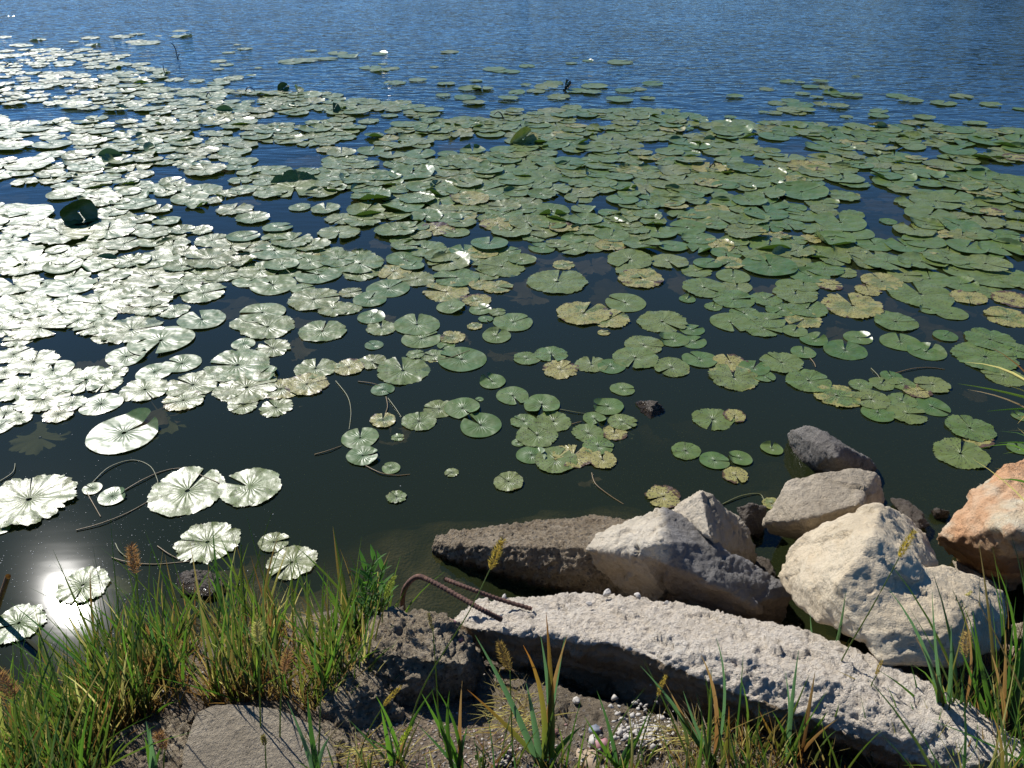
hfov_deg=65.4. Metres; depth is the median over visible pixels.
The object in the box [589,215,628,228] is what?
lily pad
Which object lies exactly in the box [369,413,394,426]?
lily pad
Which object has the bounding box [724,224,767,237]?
lily pad
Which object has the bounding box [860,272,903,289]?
lily pad
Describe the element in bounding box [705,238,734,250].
lily pad
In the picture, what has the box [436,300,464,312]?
lily pad
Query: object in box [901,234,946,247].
lily pad
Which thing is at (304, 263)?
lily pad
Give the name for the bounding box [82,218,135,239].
lily pad
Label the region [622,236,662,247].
lily pad
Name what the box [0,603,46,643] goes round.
lily pad
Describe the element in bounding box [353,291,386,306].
lily pad
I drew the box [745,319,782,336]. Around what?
lily pad
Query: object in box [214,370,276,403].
lily pad
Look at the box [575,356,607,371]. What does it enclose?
lily pad
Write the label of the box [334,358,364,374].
lily pad
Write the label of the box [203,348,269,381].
lily pad
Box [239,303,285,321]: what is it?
lily pad
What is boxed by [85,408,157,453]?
lily pad
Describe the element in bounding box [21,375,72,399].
lily pad
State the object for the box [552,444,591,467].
lily pad
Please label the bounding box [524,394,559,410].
lily pad
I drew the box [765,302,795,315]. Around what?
lily pad
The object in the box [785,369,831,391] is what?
lily pad
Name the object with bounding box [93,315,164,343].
lily pad
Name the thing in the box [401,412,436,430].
lily pad
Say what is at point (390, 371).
lily pad
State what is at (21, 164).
lily pad
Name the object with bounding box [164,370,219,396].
lily pad
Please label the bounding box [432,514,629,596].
sunken concrete block
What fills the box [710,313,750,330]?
lily pad
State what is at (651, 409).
shore stone
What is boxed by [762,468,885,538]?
flat topped boulder
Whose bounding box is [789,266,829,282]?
lily pad
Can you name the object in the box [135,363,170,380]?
lily pad
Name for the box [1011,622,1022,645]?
shore stone
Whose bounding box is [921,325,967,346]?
sunken leaf
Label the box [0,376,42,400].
lily pad
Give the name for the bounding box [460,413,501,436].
lily pad
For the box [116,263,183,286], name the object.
lily pad
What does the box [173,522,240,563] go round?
lily pad
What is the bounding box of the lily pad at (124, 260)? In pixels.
[112,253,150,267]
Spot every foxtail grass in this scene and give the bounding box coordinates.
[0,665,23,761]
[124,543,145,720]
[151,728,168,767]
[250,617,265,726]
[260,734,266,767]
[279,645,293,736]
[356,685,401,764]
[382,574,396,621]
[392,725,412,767]
[402,536,506,754]
[427,612,439,736]
[495,639,513,763]
[635,675,667,766]
[841,529,917,660]
[871,659,882,686]
[919,591,971,677]
[959,629,971,682]
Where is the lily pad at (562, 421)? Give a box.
[536,411,570,431]
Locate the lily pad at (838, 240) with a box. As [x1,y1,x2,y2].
[815,230,855,244]
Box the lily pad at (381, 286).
[366,279,409,296]
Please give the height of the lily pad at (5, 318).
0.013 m
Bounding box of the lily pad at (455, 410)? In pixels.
[444,397,479,418]
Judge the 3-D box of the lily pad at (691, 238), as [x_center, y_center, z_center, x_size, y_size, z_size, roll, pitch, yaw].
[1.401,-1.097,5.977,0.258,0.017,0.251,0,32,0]
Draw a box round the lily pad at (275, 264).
[264,257,298,269]
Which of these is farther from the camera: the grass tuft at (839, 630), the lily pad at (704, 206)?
the lily pad at (704, 206)
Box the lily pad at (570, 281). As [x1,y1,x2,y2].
[526,270,588,293]
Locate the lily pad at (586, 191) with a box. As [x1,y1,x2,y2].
[564,187,598,196]
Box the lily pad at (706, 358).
[682,351,716,366]
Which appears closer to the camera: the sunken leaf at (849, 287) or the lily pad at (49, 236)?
the sunken leaf at (849, 287)
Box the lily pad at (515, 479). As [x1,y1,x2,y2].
[493,471,522,490]
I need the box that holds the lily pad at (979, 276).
[967,269,1022,287]
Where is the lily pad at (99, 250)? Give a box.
[77,246,117,259]
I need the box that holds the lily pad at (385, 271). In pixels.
[377,264,411,278]
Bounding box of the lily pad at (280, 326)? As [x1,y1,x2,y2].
[239,315,294,338]
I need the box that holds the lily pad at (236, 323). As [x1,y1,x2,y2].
[229,318,259,329]
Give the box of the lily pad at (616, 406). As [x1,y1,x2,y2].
[593,398,623,414]
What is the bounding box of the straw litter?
[299,641,1022,767]
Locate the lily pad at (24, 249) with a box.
[0,241,44,263]
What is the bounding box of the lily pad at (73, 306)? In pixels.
[38,303,85,322]
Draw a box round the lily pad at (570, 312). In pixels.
[556,301,611,324]
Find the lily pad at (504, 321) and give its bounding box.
[493,313,532,330]
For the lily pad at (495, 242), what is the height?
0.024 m
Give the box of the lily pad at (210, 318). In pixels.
[177,309,225,328]
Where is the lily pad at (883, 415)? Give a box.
[861,404,894,421]
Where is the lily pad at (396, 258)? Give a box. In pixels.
[386,252,421,264]
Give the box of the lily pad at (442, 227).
[422,222,454,235]
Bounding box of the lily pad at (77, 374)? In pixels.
[44,368,87,388]
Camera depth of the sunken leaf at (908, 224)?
6.31 m
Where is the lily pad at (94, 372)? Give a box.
[61,366,111,393]
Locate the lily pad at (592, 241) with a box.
[567,235,609,251]
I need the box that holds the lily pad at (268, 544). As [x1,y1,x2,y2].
[257,532,288,551]
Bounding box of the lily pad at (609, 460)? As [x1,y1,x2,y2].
[588,450,616,467]
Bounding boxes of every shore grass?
[0,504,439,767]
[281,601,399,711]
[292,668,733,767]
[645,657,1023,767]
[836,536,1023,767]
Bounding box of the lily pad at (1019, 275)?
[982,266,1023,283]
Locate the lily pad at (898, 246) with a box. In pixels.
[884,238,925,251]
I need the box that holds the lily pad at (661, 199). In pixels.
[649,194,685,206]
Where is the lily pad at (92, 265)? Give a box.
[81,253,118,271]
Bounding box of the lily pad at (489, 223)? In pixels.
[479,217,511,229]
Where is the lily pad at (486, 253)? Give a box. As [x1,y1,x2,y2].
[466,247,497,257]
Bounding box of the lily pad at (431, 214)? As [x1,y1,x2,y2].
[409,209,442,220]
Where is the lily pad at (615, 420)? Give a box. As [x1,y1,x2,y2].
[607,414,636,429]
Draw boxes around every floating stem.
[76,502,146,530]
[86,491,100,516]
[92,460,157,484]
[111,557,190,564]
[125,468,219,489]
[336,381,350,428]
[366,466,409,475]
[591,473,622,503]
[722,493,763,504]
[896,367,944,372]
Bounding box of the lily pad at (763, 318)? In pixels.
[753,312,785,327]
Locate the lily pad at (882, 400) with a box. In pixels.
[852,389,890,408]
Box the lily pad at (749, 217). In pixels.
[737,212,770,223]
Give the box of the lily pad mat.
[0,29,1023,533]
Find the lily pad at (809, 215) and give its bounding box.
[786,209,817,220]
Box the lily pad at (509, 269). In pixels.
[478,256,524,276]
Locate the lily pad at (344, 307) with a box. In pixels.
[317,301,351,316]
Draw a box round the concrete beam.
[400,574,1023,767]
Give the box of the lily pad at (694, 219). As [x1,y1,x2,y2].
[680,214,713,225]
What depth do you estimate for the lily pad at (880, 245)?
5.87 m
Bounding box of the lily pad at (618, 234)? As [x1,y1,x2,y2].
[594,227,628,241]
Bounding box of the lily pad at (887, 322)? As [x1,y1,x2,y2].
[874,312,918,330]
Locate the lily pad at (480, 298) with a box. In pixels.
[462,294,490,306]
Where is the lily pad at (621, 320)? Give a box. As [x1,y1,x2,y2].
[596,309,629,327]
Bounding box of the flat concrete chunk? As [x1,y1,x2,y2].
[181,704,337,767]
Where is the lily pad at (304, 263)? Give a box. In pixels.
[291,255,322,268]
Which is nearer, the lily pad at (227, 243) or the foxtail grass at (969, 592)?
the foxtail grass at (969, 592)
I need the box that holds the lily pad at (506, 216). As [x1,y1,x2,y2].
[485,207,522,220]
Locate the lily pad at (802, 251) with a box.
[787,244,815,256]
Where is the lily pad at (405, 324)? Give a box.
[394,314,439,334]
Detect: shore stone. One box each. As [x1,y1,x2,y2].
[176,569,227,595]
[636,400,663,419]
[737,503,766,538]
[754,556,775,577]
[890,498,929,529]
[930,507,949,518]
[952,560,1012,611]
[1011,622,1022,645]
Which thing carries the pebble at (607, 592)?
on the concrete beam
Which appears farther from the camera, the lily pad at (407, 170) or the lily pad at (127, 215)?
the lily pad at (407, 170)
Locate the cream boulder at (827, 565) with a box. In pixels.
[777,503,1007,667]
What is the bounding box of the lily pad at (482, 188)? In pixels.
[472,183,503,195]
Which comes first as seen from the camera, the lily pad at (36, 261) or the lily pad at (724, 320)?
the lily pad at (724, 320)
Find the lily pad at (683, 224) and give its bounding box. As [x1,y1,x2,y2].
[670,219,705,234]
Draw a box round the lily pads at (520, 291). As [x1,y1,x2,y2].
[0,93,1023,347]
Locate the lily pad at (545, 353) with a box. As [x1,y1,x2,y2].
[534,346,567,360]
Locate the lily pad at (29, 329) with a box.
[8,316,69,339]
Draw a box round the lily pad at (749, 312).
[729,307,757,319]
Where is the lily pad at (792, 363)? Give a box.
[759,352,803,372]
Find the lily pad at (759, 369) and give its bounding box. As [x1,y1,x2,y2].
[738,360,769,374]
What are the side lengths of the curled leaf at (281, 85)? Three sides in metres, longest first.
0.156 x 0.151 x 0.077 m
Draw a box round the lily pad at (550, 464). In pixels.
[535,446,577,472]
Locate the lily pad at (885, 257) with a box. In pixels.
[863,253,910,269]
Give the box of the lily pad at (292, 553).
[266,545,317,580]
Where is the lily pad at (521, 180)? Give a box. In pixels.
[498,174,533,184]
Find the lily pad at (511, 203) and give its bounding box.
[487,199,520,211]
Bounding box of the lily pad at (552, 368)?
[542,359,578,378]
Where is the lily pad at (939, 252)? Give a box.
[922,249,969,264]
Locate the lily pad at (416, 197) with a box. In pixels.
[399,190,434,202]
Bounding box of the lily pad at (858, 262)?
[850,253,881,268]
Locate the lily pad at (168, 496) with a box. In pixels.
[147,466,225,516]
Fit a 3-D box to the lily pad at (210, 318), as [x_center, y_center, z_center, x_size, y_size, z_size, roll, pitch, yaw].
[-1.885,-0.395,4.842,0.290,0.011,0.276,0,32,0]
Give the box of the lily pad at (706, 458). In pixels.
[699,452,729,468]
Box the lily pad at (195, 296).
[180,283,225,302]
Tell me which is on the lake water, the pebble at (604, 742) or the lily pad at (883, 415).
the lily pad at (883, 415)
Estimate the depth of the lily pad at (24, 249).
5.77 m
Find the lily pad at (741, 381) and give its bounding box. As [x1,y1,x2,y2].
[708,364,758,391]
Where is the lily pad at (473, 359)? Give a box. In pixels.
[438,347,486,371]
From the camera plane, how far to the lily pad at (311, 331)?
4.70 m
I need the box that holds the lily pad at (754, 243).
[748,236,791,248]
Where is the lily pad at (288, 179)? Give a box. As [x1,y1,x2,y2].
[265,170,322,196]
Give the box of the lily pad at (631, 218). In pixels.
[605,211,639,221]
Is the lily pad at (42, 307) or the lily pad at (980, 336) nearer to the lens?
the lily pad at (980, 336)
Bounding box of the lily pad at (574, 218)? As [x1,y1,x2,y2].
[568,213,602,223]
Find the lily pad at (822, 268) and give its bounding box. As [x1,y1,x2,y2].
[806,261,844,275]
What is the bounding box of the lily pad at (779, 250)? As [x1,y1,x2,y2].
[772,245,811,266]
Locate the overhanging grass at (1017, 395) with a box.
[962,349,1023,601]
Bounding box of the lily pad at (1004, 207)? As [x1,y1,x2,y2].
[967,196,1015,212]
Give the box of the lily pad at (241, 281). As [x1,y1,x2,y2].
[232,274,268,286]
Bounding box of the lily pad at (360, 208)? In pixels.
[346,202,385,214]
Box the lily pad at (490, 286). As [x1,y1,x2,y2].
[481,280,512,292]
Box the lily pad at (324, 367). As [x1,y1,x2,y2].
[294,358,336,377]
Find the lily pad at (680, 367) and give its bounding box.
[653,357,689,376]
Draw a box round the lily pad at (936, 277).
[908,270,950,286]
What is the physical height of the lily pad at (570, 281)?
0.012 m
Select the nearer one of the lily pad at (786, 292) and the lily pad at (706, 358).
the lily pad at (706, 358)
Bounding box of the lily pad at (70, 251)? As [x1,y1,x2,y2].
[47,247,92,263]
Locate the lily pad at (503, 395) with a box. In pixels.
[496,386,528,404]
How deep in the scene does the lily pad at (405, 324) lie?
4.78 m
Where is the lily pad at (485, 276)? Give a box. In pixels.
[473,268,498,279]
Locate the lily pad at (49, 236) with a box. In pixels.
[28,225,93,244]
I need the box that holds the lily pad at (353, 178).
[339,172,375,182]
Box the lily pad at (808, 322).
[785,311,822,327]
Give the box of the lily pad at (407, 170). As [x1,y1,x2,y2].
[388,164,434,179]
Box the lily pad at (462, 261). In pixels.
[427,251,469,270]
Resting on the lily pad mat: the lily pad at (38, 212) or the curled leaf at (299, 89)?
the curled leaf at (299, 89)
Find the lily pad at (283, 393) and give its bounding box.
[261,378,295,399]
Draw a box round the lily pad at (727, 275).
[716,269,749,282]
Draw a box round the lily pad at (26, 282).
[0,273,43,295]
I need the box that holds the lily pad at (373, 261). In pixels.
[335,254,383,272]
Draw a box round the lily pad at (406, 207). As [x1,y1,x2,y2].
[381,199,423,211]
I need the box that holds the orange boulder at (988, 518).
[937,459,1023,591]
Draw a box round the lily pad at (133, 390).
[119,378,169,400]
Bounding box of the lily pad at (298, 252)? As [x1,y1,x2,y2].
[280,249,312,259]
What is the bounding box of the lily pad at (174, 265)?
[162,258,195,270]
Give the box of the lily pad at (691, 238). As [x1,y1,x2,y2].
[681,233,715,243]
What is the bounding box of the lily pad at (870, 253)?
[855,250,891,263]
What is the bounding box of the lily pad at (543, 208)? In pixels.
[533,203,569,213]
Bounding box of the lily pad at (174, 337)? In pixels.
[127,326,194,354]
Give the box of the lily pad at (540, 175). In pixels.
[526,170,561,182]
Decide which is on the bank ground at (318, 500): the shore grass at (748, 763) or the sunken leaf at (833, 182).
the shore grass at (748, 763)
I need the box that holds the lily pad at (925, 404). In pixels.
[916,397,950,415]
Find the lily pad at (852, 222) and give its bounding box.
[814,212,866,230]
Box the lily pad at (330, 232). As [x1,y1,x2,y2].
[317,225,359,238]
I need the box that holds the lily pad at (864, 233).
[828,225,874,238]
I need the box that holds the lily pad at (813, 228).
[802,223,842,236]
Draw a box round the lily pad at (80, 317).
[57,312,97,327]
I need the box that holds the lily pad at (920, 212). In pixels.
[904,206,956,222]
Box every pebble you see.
[495,747,511,767]
[572,696,579,703]
[576,747,600,767]
[588,724,601,734]
[588,734,596,747]
[594,738,609,753]
[603,589,610,596]
[634,592,640,598]
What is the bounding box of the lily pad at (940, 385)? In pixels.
[914,376,950,392]
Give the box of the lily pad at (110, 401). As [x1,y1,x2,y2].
[79,393,123,414]
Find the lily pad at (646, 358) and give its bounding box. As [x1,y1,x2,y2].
[612,347,657,367]
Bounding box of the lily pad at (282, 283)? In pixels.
[250,275,296,294]
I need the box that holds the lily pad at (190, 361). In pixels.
[161,354,201,371]
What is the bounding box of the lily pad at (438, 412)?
[423,400,453,417]
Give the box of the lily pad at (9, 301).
[0,290,53,315]
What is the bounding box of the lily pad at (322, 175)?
[314,169,348,180]
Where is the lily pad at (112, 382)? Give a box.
[86,374,122,391]
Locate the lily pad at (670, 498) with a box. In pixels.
[644,485,680,508]
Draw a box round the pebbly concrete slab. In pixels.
[472,666,733,767]
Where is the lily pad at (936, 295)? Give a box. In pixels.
[886,280,954,308]
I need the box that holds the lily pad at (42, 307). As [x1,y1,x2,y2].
[12,299,60,318]
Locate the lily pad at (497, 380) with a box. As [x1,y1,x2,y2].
[480,372,505,388]
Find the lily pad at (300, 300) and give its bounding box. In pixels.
[288,288,338,310]
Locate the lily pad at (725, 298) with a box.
[712,290,754,307]
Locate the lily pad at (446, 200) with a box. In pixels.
[422,193,459,204]
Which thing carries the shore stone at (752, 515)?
on the lake water
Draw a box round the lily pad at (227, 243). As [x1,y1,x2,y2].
[211,239,251,251]
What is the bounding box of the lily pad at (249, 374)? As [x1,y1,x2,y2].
[245,365,276,380]
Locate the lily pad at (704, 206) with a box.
[694,203,729,210]
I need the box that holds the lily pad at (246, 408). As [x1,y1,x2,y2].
[227,398,257,413]
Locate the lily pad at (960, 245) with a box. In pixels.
[946,239,989,253]
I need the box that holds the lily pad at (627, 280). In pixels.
[617,269,663,287]
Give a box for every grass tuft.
[145,722,161,767]
[288,691,329,767]
[349,688,434,765]
[421,686,466,767]
[468,615,581,765]
[585,692,649,767]
[643,638,729,767]
[759,651,835,762]
[810,592,850,645]
[880,591,975,704]
[960,570,1023,736]
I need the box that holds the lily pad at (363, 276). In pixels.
[342,265,380,280]
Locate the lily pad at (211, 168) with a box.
[184,163,226,175]
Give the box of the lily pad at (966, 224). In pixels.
[937,217,981,231]
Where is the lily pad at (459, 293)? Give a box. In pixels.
[422,281,468,301]
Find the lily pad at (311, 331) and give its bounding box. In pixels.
[298,320,346,340]
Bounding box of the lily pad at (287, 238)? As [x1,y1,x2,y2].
[270,232,312,246]
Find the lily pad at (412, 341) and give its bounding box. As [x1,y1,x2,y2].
[401,331,440,347]
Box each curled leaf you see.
[93,148,123,163]
[213,105,232,113]
[277,82,288,93]
[295,84,303,92]
[333,102,340,114]
[510,127,537,148]
[563,79,570,90]
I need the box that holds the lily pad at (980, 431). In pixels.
[945,414,996,441]
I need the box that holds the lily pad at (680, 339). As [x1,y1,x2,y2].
[659,332,689,346]
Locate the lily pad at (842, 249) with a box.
[832,245,866,258]
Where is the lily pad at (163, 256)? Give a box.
[130,250,180,268]
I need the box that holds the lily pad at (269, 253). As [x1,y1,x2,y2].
[250,243,297,258]
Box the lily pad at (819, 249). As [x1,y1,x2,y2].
[803,245,832,257]
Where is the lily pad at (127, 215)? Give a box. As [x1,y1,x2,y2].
[92,211,136,225]
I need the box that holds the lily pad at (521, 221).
[509,215,545,228]
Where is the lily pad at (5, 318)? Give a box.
[0,304,39,324]
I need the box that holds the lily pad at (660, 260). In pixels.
[651,254,688,267]
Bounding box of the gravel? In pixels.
[315,673,774,767]
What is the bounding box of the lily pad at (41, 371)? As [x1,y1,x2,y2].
[31,360,74,378]
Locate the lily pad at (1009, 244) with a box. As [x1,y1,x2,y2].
[978,238,1023,254]
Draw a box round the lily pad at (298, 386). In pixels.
[283,372,329,394]
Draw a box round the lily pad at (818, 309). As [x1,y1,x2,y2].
[787,299,828,317]
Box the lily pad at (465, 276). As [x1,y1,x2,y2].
[433,268,479,285]
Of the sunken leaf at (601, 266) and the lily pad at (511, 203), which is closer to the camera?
the sunken leaf at (601, 266)
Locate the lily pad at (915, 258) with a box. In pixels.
[898,251,947,268]
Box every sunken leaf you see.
[8,421,70,454]
[73,358,125,388]
[94,575,133,603]
[127,401,195,440]
[128,394,201,425]
[269,333,321,360]
[285,383,325,408]
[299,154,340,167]
[360,314,395,327]
[378,426,411,445]
[437,140,474,151]
[440,335,470,347]
[449,256,486,273]
[487,347,517,361]
[559,453,605,486]
[570,257,614,275]
[587,420,634,447]
[658,206,683,214]
[754,361,788,383]
[817,172,846,183]
[817,326,857,343]
[818,275,907,309]
[831,263,873,283]
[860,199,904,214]
[865,301,944,337]
[892,221,915,233]
[894,388,940,407]
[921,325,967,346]
[927,333,967,348]
[962,390,987,402]
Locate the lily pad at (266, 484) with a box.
[216,467,281,505]
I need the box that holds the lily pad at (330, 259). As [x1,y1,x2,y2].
[319,250,355,266]
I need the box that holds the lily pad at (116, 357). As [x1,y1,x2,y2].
[105,347,145,366]
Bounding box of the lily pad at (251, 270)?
[237,261,278,278]
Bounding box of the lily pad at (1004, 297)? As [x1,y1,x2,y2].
[990,290,1023,307]
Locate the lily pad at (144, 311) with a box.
[133,301,168,315]
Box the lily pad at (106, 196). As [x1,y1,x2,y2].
[77,190,121,205]
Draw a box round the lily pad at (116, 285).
[94,280,132,294]
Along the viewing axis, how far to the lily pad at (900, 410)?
3.96 m
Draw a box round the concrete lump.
[316,605,485,731]
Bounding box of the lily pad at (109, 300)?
[65,289,131,314]
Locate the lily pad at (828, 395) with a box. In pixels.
[813,385,860,406]
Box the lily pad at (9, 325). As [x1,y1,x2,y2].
[0,320,21,336]
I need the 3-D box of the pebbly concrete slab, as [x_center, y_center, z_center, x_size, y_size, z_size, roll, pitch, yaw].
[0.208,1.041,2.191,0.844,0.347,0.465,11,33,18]
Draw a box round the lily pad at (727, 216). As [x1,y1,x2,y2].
[697,209,739,224]
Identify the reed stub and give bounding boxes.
[0,574,10,608]
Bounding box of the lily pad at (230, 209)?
[217,203,252,214]
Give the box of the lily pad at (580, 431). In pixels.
[571,423,603,441]
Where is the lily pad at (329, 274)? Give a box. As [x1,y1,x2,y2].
[295,266,341,283]
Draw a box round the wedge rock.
[787,425,882,482]
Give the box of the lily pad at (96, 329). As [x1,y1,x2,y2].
[73,318,114,335]
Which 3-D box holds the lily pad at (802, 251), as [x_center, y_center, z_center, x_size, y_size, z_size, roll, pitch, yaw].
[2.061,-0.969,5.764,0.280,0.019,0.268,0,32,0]
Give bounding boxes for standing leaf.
[60,199,97,226]
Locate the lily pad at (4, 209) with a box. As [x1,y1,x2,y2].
[0,203,29,216]
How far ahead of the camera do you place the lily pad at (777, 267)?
5.52 m
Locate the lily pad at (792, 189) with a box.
[775,180,828,199]
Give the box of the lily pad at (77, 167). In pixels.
[67,160,116,170]
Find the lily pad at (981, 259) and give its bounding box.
[959,254,1012,270]
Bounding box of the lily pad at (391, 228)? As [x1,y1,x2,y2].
[374,221,417,234]
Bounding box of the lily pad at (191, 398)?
[162,390,204,410]
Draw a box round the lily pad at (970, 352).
[950,342,1019,372]
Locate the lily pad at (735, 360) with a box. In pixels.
[712,354,748,371]
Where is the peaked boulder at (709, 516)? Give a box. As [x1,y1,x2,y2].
[672,490,756,563]
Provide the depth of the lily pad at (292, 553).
3.09 m
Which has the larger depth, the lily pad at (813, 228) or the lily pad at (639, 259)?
the lily pad at (813, 228)
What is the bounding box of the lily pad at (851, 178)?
[822,172,864,182]
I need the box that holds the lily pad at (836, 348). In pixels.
[823,339,867,359]
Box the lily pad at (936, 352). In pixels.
[907,342,946,360]
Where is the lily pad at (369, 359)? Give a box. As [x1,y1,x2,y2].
[357,354,385,368]
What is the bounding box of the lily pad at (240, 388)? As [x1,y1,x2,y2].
[211,383,244,399]
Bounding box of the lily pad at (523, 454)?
[516,446,545,463]
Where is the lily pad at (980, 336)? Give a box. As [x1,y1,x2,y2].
[963,327,1015,349]
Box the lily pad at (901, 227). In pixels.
[893,222,936,235]
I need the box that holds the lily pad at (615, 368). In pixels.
[597,359,625,373]
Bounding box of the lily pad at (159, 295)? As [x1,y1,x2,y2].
[127,286,178,306]
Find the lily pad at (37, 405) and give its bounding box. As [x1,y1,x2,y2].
[12,385,70,412]
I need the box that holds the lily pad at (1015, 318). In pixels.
[983,306,1023,327]
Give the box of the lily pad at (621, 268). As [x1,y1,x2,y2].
[615,264,654,277]
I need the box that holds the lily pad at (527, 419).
[510,414,536,427]
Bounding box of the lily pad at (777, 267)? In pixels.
[741,254,797,275]
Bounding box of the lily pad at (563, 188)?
[545,183,571,193]
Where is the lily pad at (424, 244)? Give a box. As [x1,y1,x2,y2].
[405,240,446,255]
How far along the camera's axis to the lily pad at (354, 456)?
3.66 m
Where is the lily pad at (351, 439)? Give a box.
[341,427,378,448]
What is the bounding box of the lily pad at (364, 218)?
[344,214,380,225]
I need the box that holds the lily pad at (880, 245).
[854,237,893,250]
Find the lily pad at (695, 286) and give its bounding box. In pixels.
[682,277,726,297]
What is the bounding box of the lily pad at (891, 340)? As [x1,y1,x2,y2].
[879,333,920,350]
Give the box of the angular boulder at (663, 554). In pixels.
[586,507,791,624]
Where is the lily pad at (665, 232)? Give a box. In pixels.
[639,225,676,237]
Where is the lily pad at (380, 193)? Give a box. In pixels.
[350,188,392,199]
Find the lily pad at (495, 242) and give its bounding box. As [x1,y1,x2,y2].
[471,237,507,248]
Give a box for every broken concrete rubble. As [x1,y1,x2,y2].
[91,709,195,767]
[313,720,357,757]
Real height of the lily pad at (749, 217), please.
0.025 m
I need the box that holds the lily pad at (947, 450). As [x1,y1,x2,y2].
[933,437,990,468]
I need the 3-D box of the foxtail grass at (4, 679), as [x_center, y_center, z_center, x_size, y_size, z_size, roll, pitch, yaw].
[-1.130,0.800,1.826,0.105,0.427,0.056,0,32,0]
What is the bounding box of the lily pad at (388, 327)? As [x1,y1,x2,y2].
[366,320,395,334]
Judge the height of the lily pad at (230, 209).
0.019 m
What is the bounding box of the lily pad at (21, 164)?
[4,156,54,169]
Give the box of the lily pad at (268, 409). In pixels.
[259,398,292,417]
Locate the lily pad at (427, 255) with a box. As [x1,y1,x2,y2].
[424,248,460,261]
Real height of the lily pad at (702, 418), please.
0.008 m
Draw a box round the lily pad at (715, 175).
[695,171,732,184]
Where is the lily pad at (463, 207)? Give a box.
[445,205,479,215]
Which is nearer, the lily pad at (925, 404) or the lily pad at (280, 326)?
the lily pad at (925, 404)
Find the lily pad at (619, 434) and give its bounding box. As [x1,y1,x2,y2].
[602,425,627,439]
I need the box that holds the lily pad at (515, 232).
[491,225,531,236]
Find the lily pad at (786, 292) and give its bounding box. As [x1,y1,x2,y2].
[772,285,818,302]
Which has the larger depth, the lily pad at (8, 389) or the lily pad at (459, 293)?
the lily pad at (459, 293)
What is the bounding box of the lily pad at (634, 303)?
[605,293,645,311]
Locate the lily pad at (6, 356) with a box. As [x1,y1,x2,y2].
[0,346,32,362]
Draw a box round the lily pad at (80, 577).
[54,566,109,603]
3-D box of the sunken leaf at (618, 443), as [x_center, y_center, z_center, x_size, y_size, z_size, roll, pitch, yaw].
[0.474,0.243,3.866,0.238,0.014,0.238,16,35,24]
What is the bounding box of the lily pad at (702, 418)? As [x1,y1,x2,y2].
[692,408,734,430]
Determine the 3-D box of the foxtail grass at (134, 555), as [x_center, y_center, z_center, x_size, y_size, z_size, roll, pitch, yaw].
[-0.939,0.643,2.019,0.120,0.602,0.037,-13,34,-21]
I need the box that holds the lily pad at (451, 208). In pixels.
[424,204,458,216]
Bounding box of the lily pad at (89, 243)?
[77,237,117,248]
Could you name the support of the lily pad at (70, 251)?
on the lake water
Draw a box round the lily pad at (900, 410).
[887,403,927,423]
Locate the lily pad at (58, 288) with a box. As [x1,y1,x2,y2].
[45,277,95,296]
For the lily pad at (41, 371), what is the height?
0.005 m
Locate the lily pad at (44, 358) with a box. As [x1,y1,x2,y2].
[7,350,60,372]
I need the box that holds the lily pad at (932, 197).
[909,191,963,209]
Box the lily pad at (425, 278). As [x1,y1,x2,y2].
[399,271,434,285]
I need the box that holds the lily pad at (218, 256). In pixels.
[184,248,237,267]
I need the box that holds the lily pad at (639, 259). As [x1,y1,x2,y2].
[608,249,652,268]
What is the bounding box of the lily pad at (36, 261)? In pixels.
[0,252,54,275]
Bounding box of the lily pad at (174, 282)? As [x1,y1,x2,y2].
[159,276,202,292]
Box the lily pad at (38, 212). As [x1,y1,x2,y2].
[3,204,53,224]
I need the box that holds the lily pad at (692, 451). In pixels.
[671,442,700,459]
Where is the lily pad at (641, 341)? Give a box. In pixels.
[624,335,663,352]
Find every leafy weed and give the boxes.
[350,544,397,624]
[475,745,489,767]
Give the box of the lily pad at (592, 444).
[582,437,613,453]
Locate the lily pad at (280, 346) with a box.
[256,339,290,356]
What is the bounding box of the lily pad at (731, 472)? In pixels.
[722,466,748,482]
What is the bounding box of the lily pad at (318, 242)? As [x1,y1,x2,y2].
[294,238,330,250]
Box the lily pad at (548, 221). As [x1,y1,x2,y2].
[532,217,565,227]
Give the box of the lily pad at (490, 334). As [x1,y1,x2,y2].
[482,327,510,342]
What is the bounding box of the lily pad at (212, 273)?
[202,265,239,281]
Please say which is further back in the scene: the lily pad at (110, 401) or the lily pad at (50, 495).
the lily pad at (110, 401)
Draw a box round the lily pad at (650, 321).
[636,311,686,332]
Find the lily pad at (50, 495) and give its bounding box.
[0,474,77,527]
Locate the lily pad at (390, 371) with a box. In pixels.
[377,357,430,384]
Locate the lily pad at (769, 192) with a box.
[744,186,784,197]
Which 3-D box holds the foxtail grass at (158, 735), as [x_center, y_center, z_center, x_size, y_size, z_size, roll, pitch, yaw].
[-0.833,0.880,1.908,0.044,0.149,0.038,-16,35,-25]
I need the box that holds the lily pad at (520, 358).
[514,352,540,364]
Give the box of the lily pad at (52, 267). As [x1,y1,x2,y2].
[42,257,83,272]
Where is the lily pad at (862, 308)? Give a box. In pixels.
[820,292,883,318]
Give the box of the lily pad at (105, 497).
[97,487,124,504]
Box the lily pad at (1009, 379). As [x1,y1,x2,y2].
[981,366,1023,386]
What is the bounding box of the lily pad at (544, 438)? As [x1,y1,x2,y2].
[516,423,557,446]
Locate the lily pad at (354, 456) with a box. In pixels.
[346,446,377,464]
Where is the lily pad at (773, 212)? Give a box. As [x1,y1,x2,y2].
[744,205,788,219]
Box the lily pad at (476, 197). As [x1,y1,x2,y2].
[449,191,489,204]

